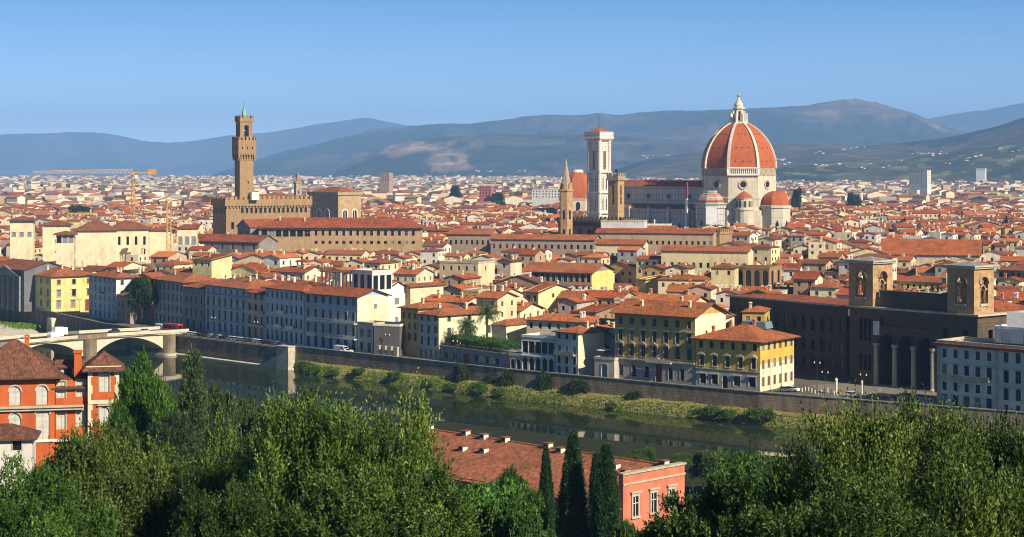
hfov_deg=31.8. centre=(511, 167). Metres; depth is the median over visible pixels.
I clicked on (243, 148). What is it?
palace tower
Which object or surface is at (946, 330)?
window
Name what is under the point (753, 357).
window
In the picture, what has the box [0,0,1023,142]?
sky
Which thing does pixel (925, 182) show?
tower block
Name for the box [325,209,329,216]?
window
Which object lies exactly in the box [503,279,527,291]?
town house
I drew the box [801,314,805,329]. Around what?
window
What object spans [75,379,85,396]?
window
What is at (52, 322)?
buttress
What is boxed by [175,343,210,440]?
conifer tree
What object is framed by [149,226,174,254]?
cream end block
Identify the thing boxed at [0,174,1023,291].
distant houses
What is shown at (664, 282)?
town house
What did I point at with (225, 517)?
laurel tree
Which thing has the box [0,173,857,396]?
city ground
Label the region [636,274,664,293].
yellow gable house
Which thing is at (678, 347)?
window
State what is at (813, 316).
window
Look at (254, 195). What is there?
roof hut
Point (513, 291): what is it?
town house
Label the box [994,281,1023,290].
town house
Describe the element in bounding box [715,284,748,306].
town house
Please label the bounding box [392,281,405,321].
white house
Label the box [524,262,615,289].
arcaded block
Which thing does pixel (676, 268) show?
town house
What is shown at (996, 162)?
terraced hill
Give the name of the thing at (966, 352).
window
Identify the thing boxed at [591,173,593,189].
window
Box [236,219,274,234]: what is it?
shaded stair house
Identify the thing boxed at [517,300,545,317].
town house
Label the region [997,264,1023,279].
dark block
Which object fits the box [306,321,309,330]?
window
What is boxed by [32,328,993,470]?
river
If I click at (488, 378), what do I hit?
shrub
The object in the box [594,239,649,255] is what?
building
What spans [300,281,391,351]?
balconied palace
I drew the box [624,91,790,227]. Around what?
cathedral
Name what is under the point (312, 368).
shrub
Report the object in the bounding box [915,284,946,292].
town house
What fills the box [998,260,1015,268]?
town house
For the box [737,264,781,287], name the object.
buttressed church
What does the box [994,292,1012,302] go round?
town house
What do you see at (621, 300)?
town house
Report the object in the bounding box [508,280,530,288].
town house
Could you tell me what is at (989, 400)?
window
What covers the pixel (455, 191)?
town tree
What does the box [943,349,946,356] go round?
window
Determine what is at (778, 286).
town house
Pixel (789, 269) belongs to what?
town house
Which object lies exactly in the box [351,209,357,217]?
window
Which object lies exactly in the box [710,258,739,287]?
town house
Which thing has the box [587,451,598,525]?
cypress tree
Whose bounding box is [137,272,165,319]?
orange gable house
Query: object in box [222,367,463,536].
holm oak
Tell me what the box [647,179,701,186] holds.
scaffolding
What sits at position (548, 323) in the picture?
town house
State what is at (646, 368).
window
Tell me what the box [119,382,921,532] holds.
hillside
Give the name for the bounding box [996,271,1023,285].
town house
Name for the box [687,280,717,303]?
town house
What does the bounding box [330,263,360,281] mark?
town house
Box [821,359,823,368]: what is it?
window
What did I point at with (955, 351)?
window
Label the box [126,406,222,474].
pine tree
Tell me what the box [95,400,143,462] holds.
acacia tree
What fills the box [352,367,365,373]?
shrub
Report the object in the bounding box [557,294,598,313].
town house
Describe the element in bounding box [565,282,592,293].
town house
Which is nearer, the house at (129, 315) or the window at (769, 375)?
the window at (769, 375)
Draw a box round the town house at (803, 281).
[791,267,824,295]
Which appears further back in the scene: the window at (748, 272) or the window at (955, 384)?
the window at (748, 272)
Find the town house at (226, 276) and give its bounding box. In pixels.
[217,274,240,279]
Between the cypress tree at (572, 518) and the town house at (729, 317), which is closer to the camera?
the cypress tree at (572, 518)
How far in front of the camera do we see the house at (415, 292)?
648.44 m
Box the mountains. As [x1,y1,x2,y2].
[0,103,1023,172]
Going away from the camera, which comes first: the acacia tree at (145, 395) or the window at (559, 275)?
the acacia tree at (145, 395)
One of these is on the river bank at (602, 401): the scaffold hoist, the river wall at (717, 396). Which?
the river wall at (717, 396)
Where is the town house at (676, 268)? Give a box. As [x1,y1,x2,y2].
[663,260,696,275]
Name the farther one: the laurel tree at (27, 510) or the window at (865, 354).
the window at (865, 354)
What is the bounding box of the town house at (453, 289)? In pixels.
[443,278,478,294]
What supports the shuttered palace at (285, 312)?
on the city ground at (802, 379)
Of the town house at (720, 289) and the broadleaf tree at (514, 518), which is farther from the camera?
the town house at (720, 289)
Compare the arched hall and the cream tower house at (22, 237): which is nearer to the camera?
the cream tower house at (22, 237)
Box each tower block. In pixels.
[380,173,392,192]
[479,185,493,200]
[532,189,559,205]
[909,173,919,189]
[920,170,930,194]
[976,168,985,181]
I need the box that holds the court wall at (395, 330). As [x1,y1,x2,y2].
[373,321,404,355]
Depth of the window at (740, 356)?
508.84 m
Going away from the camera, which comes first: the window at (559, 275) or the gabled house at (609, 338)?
the gabled house at (609, 338)
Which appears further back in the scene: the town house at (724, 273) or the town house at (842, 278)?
the town house at (724, 273)
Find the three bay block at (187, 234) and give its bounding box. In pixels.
[175,225,198,244]
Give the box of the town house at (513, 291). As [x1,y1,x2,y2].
[493,285,524,301]
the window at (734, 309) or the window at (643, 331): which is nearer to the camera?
the window at (643, 331)
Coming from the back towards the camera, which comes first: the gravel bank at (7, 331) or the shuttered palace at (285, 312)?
the gravel bank at (7, 331)
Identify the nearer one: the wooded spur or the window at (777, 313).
the window at (777, 313)
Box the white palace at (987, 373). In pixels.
[933,336,1023,410]
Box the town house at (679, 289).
[665,278,696,294]
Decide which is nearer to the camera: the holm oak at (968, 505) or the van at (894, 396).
the holm oak at (968, 505)
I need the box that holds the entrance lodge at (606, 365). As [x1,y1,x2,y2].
[594,355,618,377]
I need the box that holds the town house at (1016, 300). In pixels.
[1012,292,1023,303]
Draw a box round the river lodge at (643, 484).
[395,424,686,531]
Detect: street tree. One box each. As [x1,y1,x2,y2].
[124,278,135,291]
[125,276,158,324]
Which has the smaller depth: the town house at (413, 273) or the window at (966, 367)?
the window at (966, 367)
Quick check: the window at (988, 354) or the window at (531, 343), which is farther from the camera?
the window at (531, 343)
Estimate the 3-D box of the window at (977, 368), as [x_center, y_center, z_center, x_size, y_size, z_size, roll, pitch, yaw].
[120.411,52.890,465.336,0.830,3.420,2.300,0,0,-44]
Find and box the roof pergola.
[318,269,351,286]
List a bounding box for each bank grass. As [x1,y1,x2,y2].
[0,318,42,329]
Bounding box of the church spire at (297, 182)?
[293,168,301,194]
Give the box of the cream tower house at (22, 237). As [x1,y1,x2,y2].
[6,216,37,259]
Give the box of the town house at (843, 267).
[838,255,852,283]
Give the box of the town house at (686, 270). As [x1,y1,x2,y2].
[677,269,690,274]
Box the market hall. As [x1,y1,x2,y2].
[880,239,982,266]
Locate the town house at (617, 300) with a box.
[614,296,636,302]
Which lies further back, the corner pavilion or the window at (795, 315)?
the corner pavilion
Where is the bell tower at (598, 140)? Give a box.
[584,128,613,217]
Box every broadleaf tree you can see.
[446,476,543,536]
[482,493,557,536]
[483,480,545,522]
[609,517,647,536]
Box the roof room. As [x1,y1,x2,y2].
[352,268,392,321]
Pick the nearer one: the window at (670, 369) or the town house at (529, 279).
the window at (670, 369)
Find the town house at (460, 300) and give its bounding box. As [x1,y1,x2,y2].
[424,289,475,306]
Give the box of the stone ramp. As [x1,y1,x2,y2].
[260,345,295,369]
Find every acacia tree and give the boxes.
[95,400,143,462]
[106,345,174,447]
[160,376,178,415]
[500,463,540,513]
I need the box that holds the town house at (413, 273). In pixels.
[393,260,434,283]
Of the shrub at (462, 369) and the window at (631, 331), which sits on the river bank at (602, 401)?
the shrub at (462, 369)
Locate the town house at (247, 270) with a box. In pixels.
[231,263,273,276]
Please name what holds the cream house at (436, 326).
on the city ground at (802, 379)
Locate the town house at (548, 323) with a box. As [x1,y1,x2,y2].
[523,311,608,333]
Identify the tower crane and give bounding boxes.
[33,169,156,220]
[166,199,175,250]
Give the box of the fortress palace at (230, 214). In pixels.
[211,194,311,233]
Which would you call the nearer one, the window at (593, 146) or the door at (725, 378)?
the door at (725, 378)
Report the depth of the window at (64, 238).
880.92 m
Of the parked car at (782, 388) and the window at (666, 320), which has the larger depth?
the window at (666, 320)
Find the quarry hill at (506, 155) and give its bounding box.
[312,133,707,177]
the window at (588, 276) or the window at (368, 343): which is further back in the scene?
the window at (588, 276)
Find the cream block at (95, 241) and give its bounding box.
[73,220,117,266]
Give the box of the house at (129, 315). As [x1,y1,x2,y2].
[115,292,150,323]
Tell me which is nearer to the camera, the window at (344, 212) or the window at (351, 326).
the window at (351, 326)
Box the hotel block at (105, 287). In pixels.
[86,267,139,320]
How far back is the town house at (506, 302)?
612.90 m
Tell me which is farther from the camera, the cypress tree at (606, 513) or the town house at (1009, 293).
the town house at (1009, 293)
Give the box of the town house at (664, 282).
[657,270,711,293]
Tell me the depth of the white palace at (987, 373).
465.23 m
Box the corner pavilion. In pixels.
[53,230,77,268]
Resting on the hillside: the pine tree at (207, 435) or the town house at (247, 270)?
the pine tree at (207, 435)
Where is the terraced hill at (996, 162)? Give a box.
[776,140,1023,182]
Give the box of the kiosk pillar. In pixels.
[835,378,837,392]
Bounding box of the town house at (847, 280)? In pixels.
[843,273,862,285]
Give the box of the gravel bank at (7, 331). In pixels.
[0,324,37,336]
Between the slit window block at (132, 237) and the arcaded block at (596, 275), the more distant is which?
the slit window block at (132, 237)
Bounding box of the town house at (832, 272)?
[821,264,838,282]
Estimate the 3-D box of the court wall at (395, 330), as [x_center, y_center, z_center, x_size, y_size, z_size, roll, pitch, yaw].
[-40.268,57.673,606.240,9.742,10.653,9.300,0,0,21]
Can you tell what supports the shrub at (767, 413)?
on the river bank at (602, 401)
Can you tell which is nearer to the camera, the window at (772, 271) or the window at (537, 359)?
the window at (537, 359)
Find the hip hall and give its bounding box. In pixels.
[198,233,278,253]
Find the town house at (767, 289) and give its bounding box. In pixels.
[741,284,781,294]
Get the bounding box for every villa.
[0,334,124,470]
[491,310,540,348]
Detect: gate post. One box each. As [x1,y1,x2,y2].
[377,345,380,354]
[383,346,386,354]
[389,346,392,355]
[395,347,399,356]
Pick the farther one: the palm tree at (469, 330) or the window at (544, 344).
the palm tree at (469, 330)
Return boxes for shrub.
[293,360,310,368]
[305,364,321,371]
[325,368,338,374]
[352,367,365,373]
[387,371,401,378]
[419,380,433,385]
[441,383,457,388]
[453,361,468,382]
[466,381,487,392]
[483,372,494,384]
[490,388,505,394]
[499,369,515,386]
[536,370,552,390]
[567,378,589,394]
[604,402,617,407]
[625,390,642,399]
[692,407,703,415]
[702,404,720,415]
[718,409,735,418]
[741,407,764,419]
[759,408,775,419]
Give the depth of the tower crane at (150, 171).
1120.09 m
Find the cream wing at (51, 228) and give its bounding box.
[40,220,72,261]
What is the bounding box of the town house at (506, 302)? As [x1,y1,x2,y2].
[474,285,519,320]
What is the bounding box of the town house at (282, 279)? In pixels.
[267,274,292,282]
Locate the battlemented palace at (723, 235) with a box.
[653,227,732,245]
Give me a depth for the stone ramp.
623.15 m
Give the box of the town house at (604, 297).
[587,286,636,303]
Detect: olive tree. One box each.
[202,380,222,424]
[213,386,256,441]
[243,395,282,445]
[278,387,317,454]
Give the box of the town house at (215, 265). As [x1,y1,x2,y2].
[190,252,233,278]
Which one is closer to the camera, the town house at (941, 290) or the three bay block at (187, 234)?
the town house at (941, 290)
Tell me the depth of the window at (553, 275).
806.01 m
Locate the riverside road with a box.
[63,313,270,344]
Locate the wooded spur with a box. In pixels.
[612,117,1023,179]
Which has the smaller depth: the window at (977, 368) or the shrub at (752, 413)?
the window at (977, 368)
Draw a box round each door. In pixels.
[85,299,88,310]
[464,353,468,363]
[655,364,662,381]
[963,395,969,406]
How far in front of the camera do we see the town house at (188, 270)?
773.55 m
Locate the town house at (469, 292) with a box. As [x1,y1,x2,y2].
[462,284,489,295]
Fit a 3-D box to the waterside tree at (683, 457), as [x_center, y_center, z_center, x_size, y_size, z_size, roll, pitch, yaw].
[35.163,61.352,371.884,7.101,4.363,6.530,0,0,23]
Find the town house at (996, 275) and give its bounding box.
[994,273,997,284]
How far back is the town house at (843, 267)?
770.54 m
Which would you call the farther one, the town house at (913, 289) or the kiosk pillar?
the town house at (913, 289)
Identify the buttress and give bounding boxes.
[47,318,57,331]
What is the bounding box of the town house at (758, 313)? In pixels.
[741,302,770,320]
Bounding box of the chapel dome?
[559,170,586,214]
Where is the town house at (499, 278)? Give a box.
[492,273,512,281]
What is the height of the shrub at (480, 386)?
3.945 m
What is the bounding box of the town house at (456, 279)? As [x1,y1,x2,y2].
[442,270,481,285]
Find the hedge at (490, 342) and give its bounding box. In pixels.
[445,333,519,351]
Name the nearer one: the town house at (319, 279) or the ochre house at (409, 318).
the ochre house at (409, 318)
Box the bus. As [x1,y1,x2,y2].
[163,323,182,329]
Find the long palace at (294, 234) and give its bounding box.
[255,217,425,252]
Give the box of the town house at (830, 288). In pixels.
[808,277,846,297]
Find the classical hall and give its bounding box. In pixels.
[0,258,68,311]
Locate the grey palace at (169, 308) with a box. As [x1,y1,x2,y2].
[150,270,219,328]
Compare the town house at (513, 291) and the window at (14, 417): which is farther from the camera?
the town house at (513, 291)
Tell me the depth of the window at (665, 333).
524.10 m
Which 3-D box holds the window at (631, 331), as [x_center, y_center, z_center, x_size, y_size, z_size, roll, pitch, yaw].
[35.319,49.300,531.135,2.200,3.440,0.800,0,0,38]
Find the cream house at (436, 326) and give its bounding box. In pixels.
[415,302,501,359]
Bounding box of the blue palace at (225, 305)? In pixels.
[201,273,277,337]
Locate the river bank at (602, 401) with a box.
[302,362,1023,441]
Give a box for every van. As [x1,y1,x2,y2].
[334,345,347,350]
[870,393,892,400]
[880,393,900,401]
[901,396,923,403]
[916,396,936,404]
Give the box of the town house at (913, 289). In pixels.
[903,287,923,291]
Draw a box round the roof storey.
[994,324,1023,343]
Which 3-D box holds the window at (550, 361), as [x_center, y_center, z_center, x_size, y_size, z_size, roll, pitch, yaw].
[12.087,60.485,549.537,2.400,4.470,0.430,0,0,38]
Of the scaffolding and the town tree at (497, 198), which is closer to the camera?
the scaffolding
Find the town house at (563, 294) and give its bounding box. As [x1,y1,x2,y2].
[556,286,588,310]
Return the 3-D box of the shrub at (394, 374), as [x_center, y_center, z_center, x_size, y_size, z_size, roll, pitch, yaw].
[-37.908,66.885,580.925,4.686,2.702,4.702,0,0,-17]
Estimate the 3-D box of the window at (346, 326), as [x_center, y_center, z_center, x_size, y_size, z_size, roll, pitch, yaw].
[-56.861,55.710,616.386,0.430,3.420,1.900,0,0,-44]
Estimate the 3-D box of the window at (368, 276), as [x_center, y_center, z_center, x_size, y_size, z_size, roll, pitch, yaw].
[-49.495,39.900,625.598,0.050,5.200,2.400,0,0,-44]
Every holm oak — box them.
[166,395,311,536]
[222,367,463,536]
[753,379,1023,536]
[947,406,1023,490]
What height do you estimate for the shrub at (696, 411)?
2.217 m
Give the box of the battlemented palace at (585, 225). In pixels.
[557,216,641,234]
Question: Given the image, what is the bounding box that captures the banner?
[873,321,879,334]
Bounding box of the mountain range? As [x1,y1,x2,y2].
[213,99,968,176]
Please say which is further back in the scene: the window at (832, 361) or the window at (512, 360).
the window at (512, 360)
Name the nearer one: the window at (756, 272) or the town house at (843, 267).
the window at (756, 272)
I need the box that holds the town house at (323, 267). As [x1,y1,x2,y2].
[319,263,330,269]
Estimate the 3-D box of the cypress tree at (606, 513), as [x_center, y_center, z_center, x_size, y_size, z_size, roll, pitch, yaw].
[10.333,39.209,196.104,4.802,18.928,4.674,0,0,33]
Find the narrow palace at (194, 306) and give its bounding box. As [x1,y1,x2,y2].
[181,280,213,331]
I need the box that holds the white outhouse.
[0,423,40,499]
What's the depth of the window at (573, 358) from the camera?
542.72 m
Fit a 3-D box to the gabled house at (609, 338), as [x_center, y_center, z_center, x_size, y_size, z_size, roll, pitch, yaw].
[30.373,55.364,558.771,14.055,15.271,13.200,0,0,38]
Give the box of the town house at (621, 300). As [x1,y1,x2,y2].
[611,299,622,321]
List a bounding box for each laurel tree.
[0,449,121,536]
[8,411,180,536]
[83,437,196,534]
[164,474,287,536]
[233,458,488,536]
[636,440,819,536]
[704,459,962,536]
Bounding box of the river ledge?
[176,353,262,365]
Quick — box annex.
[357,320,389,353]
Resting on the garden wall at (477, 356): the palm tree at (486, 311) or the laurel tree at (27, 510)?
the palm tree at (486, 311)
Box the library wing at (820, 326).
[725,293,849,376]
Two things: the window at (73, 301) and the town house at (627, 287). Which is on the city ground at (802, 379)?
the town house at (627, 287)
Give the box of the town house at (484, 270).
[439,256,494,285]
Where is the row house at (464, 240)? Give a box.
[446,228,499,253]
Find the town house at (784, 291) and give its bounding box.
[764,286,787,293]
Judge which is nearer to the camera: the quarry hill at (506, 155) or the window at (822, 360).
the window at (822, 360)
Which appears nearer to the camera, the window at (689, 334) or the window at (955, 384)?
the window at (955, 384)
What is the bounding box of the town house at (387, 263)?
[362,254,400,279]
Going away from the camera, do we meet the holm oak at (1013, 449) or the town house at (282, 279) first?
the holm oak at (1013, 449)
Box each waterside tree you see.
[627,446,657,461]
[669,452,695,467]
[686,450,731,479]
[728,453,756,469]
[757,459,789,471]
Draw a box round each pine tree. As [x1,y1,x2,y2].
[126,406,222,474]
[201,405,241,458]
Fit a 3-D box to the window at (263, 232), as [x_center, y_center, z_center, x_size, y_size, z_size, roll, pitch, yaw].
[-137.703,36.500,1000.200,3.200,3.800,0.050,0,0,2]
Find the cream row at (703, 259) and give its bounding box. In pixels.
[660,245,754,274]
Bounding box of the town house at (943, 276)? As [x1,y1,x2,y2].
[939,271,945,287]
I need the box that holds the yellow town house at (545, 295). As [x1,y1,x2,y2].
[523,280,570,312]
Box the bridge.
[0,326,192,361]
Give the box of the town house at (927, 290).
[917,288,940,292]
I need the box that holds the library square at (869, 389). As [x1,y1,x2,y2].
[810,383,936,400]
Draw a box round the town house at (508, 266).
[495,254,523,275]
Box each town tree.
[67,204,93,213]
[449,185,462,196]
[484,192,505,204]
[791,186,801,209]
[846,193,861,205]
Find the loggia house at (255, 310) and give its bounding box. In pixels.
[244,288,266,339]
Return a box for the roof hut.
[250,192,258,199]
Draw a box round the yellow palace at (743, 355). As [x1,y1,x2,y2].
[689,319,800,391]
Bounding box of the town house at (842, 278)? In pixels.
[837,271,882,284]
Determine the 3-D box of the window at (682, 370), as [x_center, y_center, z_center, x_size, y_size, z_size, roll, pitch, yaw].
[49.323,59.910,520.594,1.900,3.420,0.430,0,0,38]
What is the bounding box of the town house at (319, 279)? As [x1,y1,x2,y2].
[310,272,331,284]
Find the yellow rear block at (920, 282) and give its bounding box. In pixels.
[893,275,941,289]
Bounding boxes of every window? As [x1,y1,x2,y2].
[8,385,21,404]
[8,412,21,424]
[11,441,22,450]
[35,384,48,404]
[35,411,50,438]
[56,236,61,242]
[56,300,60,307]
[56,380,66,398]
[56,412,66,429]
[62,236,67,242]
[68,236,73,242]
[70,299,75,307]
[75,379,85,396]
[75,410,85,426]
[97,404,110,424]
[98,372,110,391]
[178,236,182,244]
[185,236,188,244]
[191,236,195,244]
[218,309,220,319]
[260,328,262,338]
[261,230,266,234]
[269,230,273,236]
[276,230,280,236]
[283,230,288,236]
[290,230,295,236]
[297,230,302,236]
[304,230,309,236]
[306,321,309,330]
[317,208,321,216]
[321,309,324,317]
[321,323,324,332]
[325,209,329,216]
[329,338,331,347]
[336,310,339,319]
[336,324,339,334]
[342,209,347,216]
[344,325,347,334]
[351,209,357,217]
[351,326,354,335]
[352,340,354,350]
[354,274,357,287]
[360,341,363,351]
[361,274,363,287]
[367,275,370,288]
[367,329,370,337]
[367,342,370,352]
[373,275,377,289]
[380,275,383,288]
[386,275,390,288]
[510,358,514,368]
[516,359,520,368]
[521,340,528,352]
[522,356,527,369]
[528,357,534,370]
[529,340,534,352]
[534,341,541,353]
[535,357,540,370]
[541,341,546,353]
[542,358,547,371]
[545,273,549,280]
[547,342,554,354]
[548,358,553,371]
[551,273,555,281]
[557,273,561,281]
[557,355,560,362]
[563,273,567,281]
[564,356,568,363]
[569,273,572,281]
[572,356,575,364]
[575,273,578,281]
[580,274,584,281]
[586,274,590,281]
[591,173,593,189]
[591,194,593,210]
[592,143,595,169]
[601,173,603,189]
[601,363,607,376]
[602,142,606,169]
[602,194,603,210]
[616,340,623,355]
[617,328,623,339]
[618,316,622,323]
[620,364,623,375]
[627,341,634,356]
[629,317,633,324]
[629,329,634,339]
[630,490,641,518]
[631,365,636,376]
[639,329,645,340]
[639,342,646,357]
[640,318,645,325]
[644,366,649,377]
[648,487,659,514]
[649,343,657,358]
[650,330,656,341]
[652,318,656,325]
[661,343,668,359]
[662,331,668,342]
[663,319,667,326]
[666,483,677,510]
[669,368,672,378]
[672,344,680,359]
[675,320,679,327]
[675,332,680,343]
[679,368,684,380]
[684,345,692,360]
[685,332,691,344]
[697,351,705,365]
[698,372,706,382]
[710,352,718,366]
[710,373,717,383]
[722,353,730,367]
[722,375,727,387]
[731,307,735,321]
[731,375,741,385]
[735,354,743,368]
[738,270,742,285]
[745,270,750,286]
[747,376,755,386]
[748,355,757,369]
[754,270,759,285]
[762,270,767,285]
[767,375,770,385]
[771,270,773,285]
[774,311,778,326]
[783,312,787,327]
[790,371,792,380]
[792,313,796,328]
[794,338,796,347]
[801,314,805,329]
[801,337,805,348]
[803,356,805,366]
[810,315,814,330]
[810,338,814,349]
[820,316,824,331]
[820,339,824,351]
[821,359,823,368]
[829,317,833,332]
[829,340,833,352]
[831,360,833,370]
[839,341,843,353]
[840,318,843,333]
[840,361,842,371]
[861,354,862,368]
[865,354,866,368]
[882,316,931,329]
[940,362,947,373]
[941,393,947,405]
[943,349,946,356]
[943,381,946,389]
[945,328,948,338]
[950,363,958,374]
[952,394,958,405]
[954,350,957,357]
[954,383,957,390]
[962,364,969,375]
[965,351,968,358]
[965,384,968,391]
[973,365,981,376]
[974,396,980,407]
[976,351,979,359]
[976,385,979,392]
[984,366,992,379]
[985,398,992,408]
[987,352,990,360]
[987,386,990,393]
[1001,332,1010,341]
[1001,368,1009,382]
[1001,386,1009,399]
[1004,352,1007,362]
[1013,369,1021,383]
[1014,388,1021,400]
[1016,353,1020,363]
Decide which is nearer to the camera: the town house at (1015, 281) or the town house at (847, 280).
the town house at (847, 280)
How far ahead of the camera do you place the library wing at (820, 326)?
552.76 m
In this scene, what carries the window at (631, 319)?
in the ochre palace at (649, 333)
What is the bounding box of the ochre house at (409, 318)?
[397,297,460,356]
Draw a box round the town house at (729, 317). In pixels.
[726,308,735,327]
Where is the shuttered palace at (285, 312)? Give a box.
[261,276,330,345]
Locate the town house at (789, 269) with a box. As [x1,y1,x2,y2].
[782,259,803,286]
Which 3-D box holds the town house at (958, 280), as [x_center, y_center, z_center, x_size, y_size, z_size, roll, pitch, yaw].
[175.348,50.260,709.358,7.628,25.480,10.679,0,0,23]
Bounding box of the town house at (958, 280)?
[945,269,959,289]
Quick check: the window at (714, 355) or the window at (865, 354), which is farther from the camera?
the window at (865, 354)
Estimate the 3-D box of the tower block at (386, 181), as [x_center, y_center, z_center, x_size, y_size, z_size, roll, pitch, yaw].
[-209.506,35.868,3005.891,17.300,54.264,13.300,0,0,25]
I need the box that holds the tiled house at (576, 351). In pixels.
[552,321,607,375]
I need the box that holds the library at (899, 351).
[843,256,1023,392]
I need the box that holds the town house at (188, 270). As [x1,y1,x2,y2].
[179,268,192,272]
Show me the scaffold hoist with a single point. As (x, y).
(686, 211)
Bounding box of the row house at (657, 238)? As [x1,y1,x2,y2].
[594,228,717,253]
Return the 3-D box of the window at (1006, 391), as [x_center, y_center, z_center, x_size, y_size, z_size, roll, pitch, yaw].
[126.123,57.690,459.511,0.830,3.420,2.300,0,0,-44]
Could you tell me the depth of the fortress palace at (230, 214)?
1063.41 m
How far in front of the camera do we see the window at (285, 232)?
999.68 m
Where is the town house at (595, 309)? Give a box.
[570,299,615,318]
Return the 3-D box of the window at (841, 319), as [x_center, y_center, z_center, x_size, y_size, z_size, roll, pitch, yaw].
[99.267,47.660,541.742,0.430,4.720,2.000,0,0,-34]
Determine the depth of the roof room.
628.33 m
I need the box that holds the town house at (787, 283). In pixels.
[782,280,792,286]
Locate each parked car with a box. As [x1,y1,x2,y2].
[108,329,119,332]
[777,386,792,391]
[787,385,799,391]
[844,391,859,397]
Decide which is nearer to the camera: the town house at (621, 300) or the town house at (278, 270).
the town house at (621, 300)
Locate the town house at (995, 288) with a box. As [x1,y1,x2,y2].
[957,279,998,297]
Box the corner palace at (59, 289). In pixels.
[33,264,91,312]
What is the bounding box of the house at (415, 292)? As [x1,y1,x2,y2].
[405,281,445,304]
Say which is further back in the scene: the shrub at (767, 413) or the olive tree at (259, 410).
the shrub at (767, 413)
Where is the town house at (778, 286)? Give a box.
[747,283,792,293]
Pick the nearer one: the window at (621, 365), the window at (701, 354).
the window at (701, 354)
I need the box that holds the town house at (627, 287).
[604,286,632,292]
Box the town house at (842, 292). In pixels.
[834,282,862,298]
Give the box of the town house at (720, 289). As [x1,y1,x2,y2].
[717,285,741,292]
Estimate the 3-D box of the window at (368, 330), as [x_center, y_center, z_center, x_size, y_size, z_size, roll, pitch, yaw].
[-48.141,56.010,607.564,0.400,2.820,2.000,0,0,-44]
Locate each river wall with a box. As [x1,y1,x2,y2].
[0,308,156,347]
[176,334,275,363]
[292,345,1023,430]
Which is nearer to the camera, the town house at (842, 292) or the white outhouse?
the white outhouse
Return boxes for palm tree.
[456,316,477,346]
[473,301,500,336]
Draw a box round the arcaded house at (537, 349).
[521,332,554,371]
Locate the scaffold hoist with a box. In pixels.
[685,182,687,227]
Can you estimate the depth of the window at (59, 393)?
318.19 m
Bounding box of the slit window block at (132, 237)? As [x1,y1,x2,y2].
[112,220,150,261]
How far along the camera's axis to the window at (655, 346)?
526.41 m
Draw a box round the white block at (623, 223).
[601,220,646,227]
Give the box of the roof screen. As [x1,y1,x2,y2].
[1007,312,1023,326]
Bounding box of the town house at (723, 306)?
[717,304,729,309]
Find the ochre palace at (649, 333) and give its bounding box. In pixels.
[609,296,731,384]
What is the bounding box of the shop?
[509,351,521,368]
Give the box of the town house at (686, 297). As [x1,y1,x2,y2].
[635,288,710,301]
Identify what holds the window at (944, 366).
in the white palace at (987, 373)
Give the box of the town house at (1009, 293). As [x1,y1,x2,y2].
[996,285,1023,298]
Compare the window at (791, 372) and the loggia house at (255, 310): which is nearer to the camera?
the window at (791, 372)
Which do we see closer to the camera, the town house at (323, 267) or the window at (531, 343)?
the window at (531, 343)
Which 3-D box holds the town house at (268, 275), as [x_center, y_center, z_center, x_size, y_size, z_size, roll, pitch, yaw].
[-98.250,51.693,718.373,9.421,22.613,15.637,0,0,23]
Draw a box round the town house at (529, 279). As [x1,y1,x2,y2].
[492,272,553,286]
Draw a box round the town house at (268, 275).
[246,268,285,280]
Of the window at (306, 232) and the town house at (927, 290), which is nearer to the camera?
the town house at (927, 290)
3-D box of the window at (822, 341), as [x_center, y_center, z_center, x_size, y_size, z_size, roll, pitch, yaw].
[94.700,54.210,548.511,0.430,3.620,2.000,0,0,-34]
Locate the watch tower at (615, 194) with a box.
[607,170,625,218]
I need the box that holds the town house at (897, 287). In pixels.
[880,282,902,290]
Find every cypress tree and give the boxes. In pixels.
[538,445,556,532]
[553,430,589,536]
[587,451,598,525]
[588,441,621,536]
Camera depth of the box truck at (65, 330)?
647.21 m
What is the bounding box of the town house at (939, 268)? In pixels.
[934,257,958,276]
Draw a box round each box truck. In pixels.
[47,326,63,337]
[64,327,67,335]
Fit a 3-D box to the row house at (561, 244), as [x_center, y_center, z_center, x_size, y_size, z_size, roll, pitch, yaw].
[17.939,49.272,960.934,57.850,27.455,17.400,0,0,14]
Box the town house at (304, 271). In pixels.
[281,259,324,280]
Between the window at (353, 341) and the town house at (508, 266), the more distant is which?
the town house at (508, 266)
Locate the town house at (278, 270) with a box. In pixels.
[265,262,299,273]
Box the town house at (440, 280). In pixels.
[433,275,443,285]
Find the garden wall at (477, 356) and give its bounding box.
[440,345,520,367]
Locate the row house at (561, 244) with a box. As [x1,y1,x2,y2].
[489,234,601,255]
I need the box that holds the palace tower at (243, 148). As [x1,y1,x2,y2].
[232,106,255,199]
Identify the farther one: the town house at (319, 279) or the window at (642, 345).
the town house at (319, 279)
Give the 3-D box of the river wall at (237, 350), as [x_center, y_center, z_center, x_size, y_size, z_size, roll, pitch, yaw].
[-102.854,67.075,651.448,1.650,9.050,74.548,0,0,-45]
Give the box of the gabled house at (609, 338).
[594,320,614,354]
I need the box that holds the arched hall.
[307,187,362,217]
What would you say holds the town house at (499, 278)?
on the city ground at (802, 379)
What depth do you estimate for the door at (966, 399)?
467.97 m
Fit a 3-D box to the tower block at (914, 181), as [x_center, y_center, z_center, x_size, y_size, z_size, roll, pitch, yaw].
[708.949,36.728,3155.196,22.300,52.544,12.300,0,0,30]
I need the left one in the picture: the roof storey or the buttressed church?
the buttressed church
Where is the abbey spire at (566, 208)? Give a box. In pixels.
[559,160,572,233]
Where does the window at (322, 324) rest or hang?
in the balconied palace at (337, 312)
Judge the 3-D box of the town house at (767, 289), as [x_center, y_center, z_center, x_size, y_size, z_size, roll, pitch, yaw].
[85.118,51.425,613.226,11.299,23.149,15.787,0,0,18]

